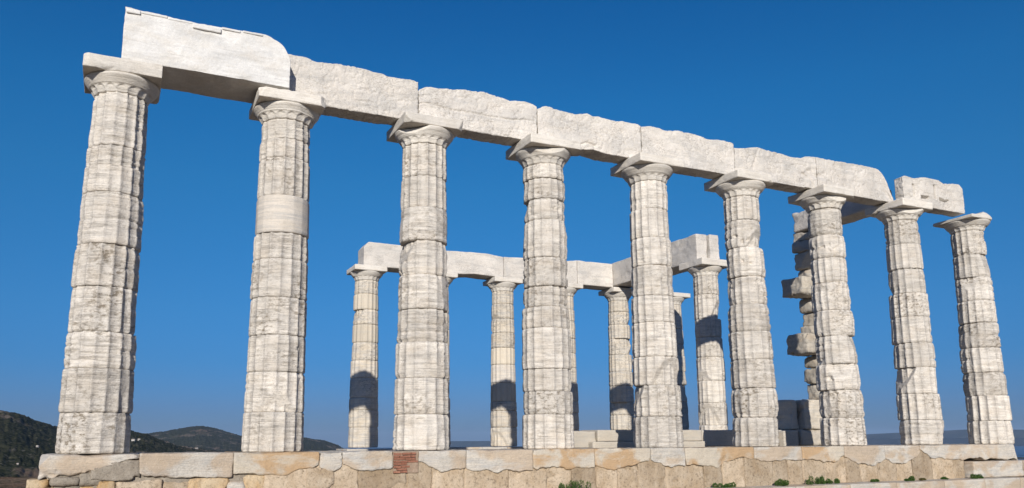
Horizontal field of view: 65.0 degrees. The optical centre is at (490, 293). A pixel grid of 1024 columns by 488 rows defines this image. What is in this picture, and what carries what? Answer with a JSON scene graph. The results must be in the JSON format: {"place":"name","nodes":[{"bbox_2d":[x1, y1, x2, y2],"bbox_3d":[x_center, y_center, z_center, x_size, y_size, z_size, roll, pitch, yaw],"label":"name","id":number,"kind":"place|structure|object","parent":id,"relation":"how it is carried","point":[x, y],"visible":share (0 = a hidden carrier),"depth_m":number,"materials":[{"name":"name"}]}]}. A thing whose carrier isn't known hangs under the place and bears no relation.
{"place":"outdoors","nodes":[
{"label":"outdoors","id":0,"kind":"place"},
{"bbox_2d":[450,441,504,446],"bbox_3d":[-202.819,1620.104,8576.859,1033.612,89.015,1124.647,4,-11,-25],"label":"sea","id":1,"kind":"structure","parent":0,"point":[470,443],"depth_m":8157.85,"materials":[{"name":"blue liquid"}]},
{"bbox_2d":[0,410,1023,487],"bbox_3d":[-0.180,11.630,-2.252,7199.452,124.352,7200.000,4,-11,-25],"label":"terrain","id":2,"kind":"structure","parent":0,"point":[22,436],"depth_m":700.28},
{"bbox_2d":[26,450,964,487],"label":"foundation wall","id":3,"kind":"structure","parent":2,"relation":"on","point":[742,472],"depth_m":14.13,"materials":[{"name":"beige stone"}]},
{"bbox_2d":[38,453,138,479],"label":"platform block","id":4,"kind":"structure","parent":3,"relation":"on","point":[52,465],"depth_m":11.01,"materials":[{"name":"stone"}]},
{"bbox_2d":[55,52,162,453],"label":"doric column","id":5,"kind":"structure","parent":4,"relation":"on","point":[95,408],"depth_m":11.88,"materials":[{"name":"stone"}]},
{"bbox_2d":[121,7,290,103],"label":"beam block","id":6,"kind":"structure","parent":5,"relation":"on","point":[216,62],"depth_m":12.95,"materials":[{"name":"white stone"}]},
{"bbox_2d":[138,452,233,477],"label":"platform block","id":7,"kind":"structure","parent":3,"relation":"on","point":[191,464],"depth_m":11.60,"materials":[{"name":"stone"}]},
{"bbox_2d":[227,451,319,475],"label":"platform block","id":8,"kind":"structure","parent":3,"relation":"on","point":[273,463],"depth_m":12.12,"materials":[{"name":"stone"}]},
{"bbox_2d":[241,86,325,451],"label":"doric column","id":9,"kind":"structure","parent":8,"relation":"on","point":[273,414],"depth_m":12.94,"materials":[{"name":"stone"}]},
{"bbox_2d":[288,54,417,125],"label":"beam block","id":10,"kind":"structure","parent":9,"relation":"on","point":[355,94],"depth_m":14.27,"materials":[{"name":"stone"}]},
{"bbox_2d":[312,451,341,470],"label":"platform block","id":11,"kind":"structure","parent":3,"relation":"on","point":[330,460],"depth_m":12.48,"materials":[{"name":"stone"}]},
{"bbox_2d":[330,450,392,470],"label":"platform block","id":12,"kind":"structure","parent":3,"relation":"on","point":[367,460],"depth_m":12.73,"materials":[{"name":"stone"}]},
{"bbox_2d":[336,448,392,450],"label":"platform block","id":13,"kind":"structure","parent":3,"relation":"on","point":[380,449],"depth_m":25.35,"materials":[{"name":"stone"}]},
{"bbox_2d":[347,264,386,447],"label":"doric column","id":14,"kind":"structure","parent":13,"relation":"on","point":[363,417],"depth_m":26.13,"materials":[{"name":"beige stone"}]},
{"bbox_2d":[358,242,402,272],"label":"beam block","id":15,"kind":"structure","parent":14,"relation":"on","point":[380,254],"depth_m":26.93,"materials":[{"name":"stone"}]},
{"bbox_2d":[392,451,418,472],"bbox_3d":[-1.386,2.738,13.047,0.442,0.354,0.148,4,-11,-25],"label":"brick patch","id":16,"kind":"object","parent":3,"relation":"attached to","point":[405,461],"visible":0.98,"depth_m":13.00,"materials":[{"name":"red brick"}]},
{"bbox_2d":[395,450,465,471],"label":"platform block","id":17,"kind":"structure","parent":3,"relation":"on","point":[443,460],"depth_m":13.27,"materials":[{"name":"stone"}]},
{"bbox_2d":[387,111,462,449],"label":"doric column","id":18,"kind":"structure","parent":17,"relation":"on","point":[421,392],"depth_m":13.98,"materials":[{"name":"stone"}]},
{"bbox_2d":[418,87,536,145],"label":"beam block","id":19,"kind":"structure","parent":18,"relation":"on","point":[486,117],"depth_m":15.31,"materials":[{"name":"stone"}]},
{"bbox_2d":[449,447,481,449],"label":"platform block","id":20,"kind":"structure","parent":3,"relation":"on","point":[461,448],"depth_m":26.79,"materials":[{"name":"stone"}]},
{"bbox_2d":[444,272,457,446],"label":"doric column","id":21,"kind":"structure","parent":20,"relation":"on","point":[451,277],"depth_m":27.62,"materials":[{"name":"beige stone"}]},
{"bbox_2d":[446,251,503,279],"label":"beam block","id":22,"kind":"structure","parent":21,"relation":"on","point":[481,266],"depth_m":28.36,"materials":[{"name":"stone"}]},
{"bbox_2d":[448,449,532,472],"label":"platform block","id":23,"kind":"structure","parent":3,"relation":"on","point":[500,460],"depth_m":13.70,"materials":[{"name":"stone"}]},
{"bbox_2d":[482,447,507,448],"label":"platform block","id":24,"kind":"structure","parent":3,"relation":"on","point":[494,447],"depth_m":27.25,"materials":[{"name":"stone"}]},
{"bbox_2d":[507,446,522,448],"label":"platform block","id":25,"kind":"structure","parent":3,"relation":"on","point":[515,447],"depth_m":27.63,"materials":[{"name":"stone"}]},
{"bbox_2d":[483,276,522,445],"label":"doric column","id":26,"kind":"structure","parent":25,"relation":"on","point":[503,417],"depth_m":28.24,"materials":[{"name":"beige stone"}]},
{"bbox_2d":[504,448,594,469],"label":"platform block","id":27,"kind":"structure","parent":3,"relation":"on","point":[568,459],"depth_m":14.21,"materials":[{"name":"stone"}]},
{"bbox_2d":[506,133,580,448],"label":"doric column","id":28,"kind":"structure","parent":27,"relation":"on","point":[547,417],"depth_m":15.03,"materials":[{"name":"stone"}]},
{"bbox_2d":[536,106,641,163],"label":"beam block","id":29,"kind":"structure","parent":28,"relation":"on","point":[605,140],"depth_m":16.35,"materials":[{"name":"stone"}]},
{"bbox_2d":[574,431,595,447],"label":"wall block","id":30,"kind":"structure","parent":3,"relation":"on","point":[582,439],"depth_m":18.10,"materials":[{"name":"stone"}]},
{"bbox_2d":[584,447,650,469],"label":"platform block","id":31,"kind":"structure","parent":3,"relation":"on","point":[612,458],"depth_m":14.70,"materials":[{"name":"stone"}]},
{"bbox_2d":[588,441,706,447],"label":"step block","id":32,"kind":"structure","parent":3,"relation":"on","point":[623,444],"depth_m":18.30,"materials":[{"name":"stone"}]},
{"bbox_2d":[580,430,633,441],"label":"wall block","id":33,"kind":"structure","parent":32,"relation":"on","point":[611,435],"depth_m":18.41,"materials":[{"name":"stone"}]},
{"bbox_2d":[683,430,701,440],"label":"wall block","id":34,"kind":"structure","parent":32,"relation":"on","point":[692,435],"depth_m":19.34,"materials":[{"name":"stone"}]},
{"bbox_2d":[630,447,685,467],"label":"platform block","id":35,"kind":"structure","parent":3,"relation":"on","point":[669,457],"depth_m":15.17,"materials":[{"name":"stone"}]},
{"bbox_2d":[610,152,684,447],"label":"doric column","id":36,"kind":"structure","parent":35,"relation":"on","point":[657,420],"depth_m":16.08,"materials":[{"name":"stone"}]},
{"bbox_2d":[640,126,734,179],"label":"beam block","id":37,"kind":"structure","parent":36,"relation":"on","point":[702,157],"depth_m":17.38,"materials":[{"name":"stone"}]},
{"bbox_2d":[678,447,753,467],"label":"platform block","id":38,"kind":"structure","parent":3,"relation":"on","point":[715,457],"depth_m":15.63,"materials":[{"name":"stone"}]},
{"bbox_2d":[702,430,732,446],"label":"wall block","id":39,"kind":"structure","parent":3,"relation":"on","point":[713,438],"depth_m":19.65,"materials":[{"name":"stone"}]},
{"bbox_2d":[753,446,801,461],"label":"platform block","id":40,"kind":"structure","parent":3,"relation":"on","point":[772,453],"depth_m":16.30,"materials":[{"name":"stone"}]},
{"bbox_2d":[704,169,778,446],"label":"doric column","id":41,"kind":"structure","parent":40,"relation":"on","point":[754,404],"depth_m":17.14,"materials":[{"name":"stone"}]},
{"bbox_2d":[734,147,817,193],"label":"beam block","id":42,"kind":"structure","parent":41,"relation":"on","point":[792,175],"depth_m":18.44,"materials":[{"name":"stone"}]},
{"bbox_2d":[778,431,797,445],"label":"wall block","id":43,"kind":"structure","parent":3,"relation":"on","point":[788,438],"depth_m":20.37,"materials":[{"name":"stone"}]},
{"bbox_2d":[776,232,821,445],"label":"stone pier","id":44,"kind":"structure","parent":3,"relation":"on","point":[802,416],"depth_m":21.70,"materials":[{"name":"stone"}]},
{"bbox_2d":[792,189,891,232],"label":"lintel beam","id":45,"kind":"structure","parent":44,"relation":"on","point":[851,212],"depth_m":21.24,"materials":[{"name":"stone"}]},
{"bbox_2d":[779,446,843,462],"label":"platform block","id":46,"kind":"structure","parent":3,"relation":"on","point":[823,454],"depth_m":16.85,"materials":[{"name":"stone"}]},
{"bbox_2d":[817,445,885,465],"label":"platform block","id":47,"kind":"structure","parent":3,"relation":"on","point":[872,455],"depth_m":17.34,"materials":[{"name":"stone"}]},
{"bbox_2d":[788,184,866,445],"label":"doric column","id":48,"kind":"structure","parent":47,"relation":"on","point":[841,402],"depth_m":18.21,"materials":[{"name":"stone"}]},
{"bbox_2d":[815,157,892,205],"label":"beam block","id":49,"kind":"structure","parent":48,"relation":"on","point":[869,185],"depth_m":19.45,"materials":[{"name":"stone"}]},
{"bbox_2d":[884,445,919,463],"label":"platform block","id":50,"kind":"structure","parent":3,"relation":"on","point":[900,454],"depth_m":17.81,"materials":[{"name":"stone"}]},
{"bbox_3d":[3.088,5.755,29.257,1.998,0.409,1.260,4,-11,-25],"label":"platform block","id":51,"kind":"object","parent":3,"relation":"on","visible":0},
{"bbox_2d":[566,283,582,430],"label":"doric column","id":52,"kind":"structure","parent":51,"relation":"on","point":[572,288],"depth_m":29.49,"materials":[{"name":"beige stone"}]},
{"bbox_2d":[503,257,576,283],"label":"beam block","id":53,"kind":"structure","parent":52,"relation":"on","point":[513,267],"depth_m":29.05,"materials":[{"name":"stone"}]},
{"bbox_2d":[577,260,612,290],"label":"beam block","id":54,"kind":"structure","parent":52,"relation":"on","point":[594,276],"depth_m":30.43,"materials":[{"name":"stone"}]},
{"bbox_3d":[4.945,5.902,30.112,2.099,0.407,1.262,4,-11,-25],"label":"platform block","id":55,"kind":"object","parent":3,"relation":"on","visible":0},
{"bbox_2d":[598,287,634,429],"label":"doric column","id":56,"kind":"structure","parent":55,"relation":"on","point":[621,397],"depth_m":30.38,"materials":[{"name":"beige stone"}]},
{"bbox_3d":[7.006,5.092,25.770,1.510,0.510,8.409,4,-11,-25],"label":"porch floor","id":57,"kind":"object","parent":3,"relation":"on","visible":0},
{"bbox_2d":[679,257,727,429],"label":"doric column","id":58,"kind":"structure","parent":57,"relation":"on","point":[711,376],"depth_m":25.83,"materials":[{"name":"stone"}]},
{"bbox_2d":[612,234,706,286],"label":"lintel beam","id":59,"kind":"structure","parent":58,"relation":"on","point":[690,248],"depth_m":27.24,"materials":[{"name":"stone"}]},
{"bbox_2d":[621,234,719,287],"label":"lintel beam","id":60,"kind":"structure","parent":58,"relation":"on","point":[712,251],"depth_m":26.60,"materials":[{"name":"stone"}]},
{"bbox_2d":[558,480,590,487],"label":"weed","id":61,"kind":"object","parent":2,"relation":"on","point":[573,483],"visible":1,"depth_m":14.03,"materials":[{"name":"green plant"}]},
{"bbox_2d":[712,482,735,487],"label":"weed","id":62,"kind":"object","parent":2,"relation":"on","point":[726,485],"visible":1,"depth_m":15.37,"materials":[{"name":"green plant"}]},
{"bbox_2d":[748,485,795,487],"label":"step block","id":63,"kind":"structure","parent":2,"relation":"on","point":[770,486],"depth_m":15.78,"materials":[{"name":"stone"}]},
{"bbox_2d":[787,483,850,487],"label":"step block","id":64,"kind":"structure","parent":2,"relation":"on","point":[833,485],"depth_m":16.08,"materials":[{"name":"stone"}]},
{"bbox_2d":[774,478,788,485],"bbox_3d":[5.820,3.758,16.015,0.332,0.157,0.192,3,-11,-16],"label":"weed","id":65,"kind":"object","parent":64,"relation":"on","point":[783,482],"visible":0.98,"depth_m":16.01,"materials":[{"name":"green plant"}]},
{"bbox_2d":[805,475,824,484],"bbox_3d":[6.623,3.797,16.360,0.538,0.196,0.182,4,-11,-25],"label":"weed","id":66,"kind":"object","parent":64,"relation":"on","point":[820,480],"visible":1,"depth_m":16.34,"materials":[{"name":"green plant"}]},
{"bbox_2d":[825,478,840,483],"bbox_3d":[7.070,3.870,16.589,0.444,0.130,0.226,4,-11,-25],"label":"weed","id":67,"kind":"object","parent":64,"relation":"on","point":[836,481],"visible":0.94,"depth_m":16.53,"materials":[{"name":"green plant"}]},
{"bbox_2d":[838,481,896,487],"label":"step block","id":68,"kind":"structure","parent":2,"relation":"on","point":[867,484],"depth_m":16.64,"materials":[{"name":"stone"}]},
{"bbox_2d":[880,480,944,487],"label":"step block","id":69,"kind":"structure","parent":2,"relation":"on","point":[922,484],"depth_m":17.25,"materials":[{"name":"stone"}]},
{"bbox_2d":[904,475,914,480],"bbox_3d":[9.139,4.033,17.534,0.376,0.126,0.158,4,-11,-25],"label":"weed","id":70,"kind":"object","parent":69,"relation":"on","point":[911,478],"visible":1,"depth_m":17.53,"materials":[{"name":"green plant"}]},
{"bbox_2d":[926,478,985,487],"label":"step block","id":71,"kind":"structure","parent":2,"relation":"on","point":[964,483],"depth_m":17.80,"materials":[{"name":"stone"}]},
{"bbox_2d":[970,474,978,478],"bbox_3d":[10.967,4.145,18.209,0.205,0.129,0.123,-1,-10,2],"label":"weed","id":72,"kind":"object","parent":71,"relation":"on","point":[972,476],"visible":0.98,"depth_m":18.19,"materials":[{"name":"green plant"}]},
{"bbox_2d":[969,477,1020,487],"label":"step block","id":73,"kind":"structure","parent":2,"relation":"on","point":[1002,482],"depth_m":18.32,"materials":[{"name":"stone"}]},
{"bbox_2d":[1016,476,1023,487],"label":"step block","id":74,"kind":"structure","parent":2,"relation":"on","point":[1022,481],"depth_m":18.59,"materials":[{"name":"stone"}]},
{"bbox_2d":[964,460,1023,477],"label":"step block","id":75,"kind":"structure","parent":74,"relation":"on","point":[997,468],"depth_m":18.79,"materials":[{"name":"stone"}]},
{"bbox_3d":[13.350,4.600,19.380,0.797,0.397,0.619,4,-11,-25],"label":"step block","id":76,"kind":"object","parent":2,"relation":"on","visible":0},
{"bbox_3d":[12.716,4.316,19.957,0.565,0.385,1.450,4,-11,-25],"label":"step block","id":77,"kind":"object","parent":76,"relation":"on","visible":0},
{"bbox_2d":[919,444,1017,459],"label":"platform block","id":78,"kind":"structure","parent":77,"relation":"on","point":[976,451],"depth_m":18.83,"materials":[{"name":"stone"}]},
{"bbox_2d":[865,198,943,444],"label":"doric column","id":79,"kind":"structure","parent":78,"relation":"on","point":[919,409],"depth_m":19.30,"materials":[{"name":"stone"}]},
{"bbox_2d":[894,176,964,216],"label":"beam block","id":80,"kind":"structure","parent":79,"relation":"on","point":[946,199],"depth_m":20.51,"materials":[{"name":"stone"}]},
{"bbox_2d":[933,212,1014,443],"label":"doric column","id":81,"kind":"structure","parent":78,"relation":"on","point":[988,408],"depth_m":20.34,"materials":[{"name":"stone"}]},
{"bbox_2d":[0,0,1023,447],"label":"sky","id":82,"kind":"structure","parent":0,"point":[932,89],"materials":[{"name":"blue"}]},
{"bbox_2d":[673,292,690,429],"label":"doric column","id":83,"kind":"structure","parent":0,"point":[679,298],"depth_m":31.49,"materials":[{"name":"beige stone"}]},
{"bbox_2d":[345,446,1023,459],"bbox_3d":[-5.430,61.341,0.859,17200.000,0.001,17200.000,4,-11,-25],"label":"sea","id":84,"kind":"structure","parent":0,"point":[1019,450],"depth_m":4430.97,"materials":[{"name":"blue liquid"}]},
{"bbox_2d":[866,430,1023,445],"bbox_3d":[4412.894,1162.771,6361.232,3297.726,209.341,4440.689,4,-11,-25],"label":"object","id":85,"kind":"structure","parent":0,"point":[955,436],"depth_m":6517.80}
]}

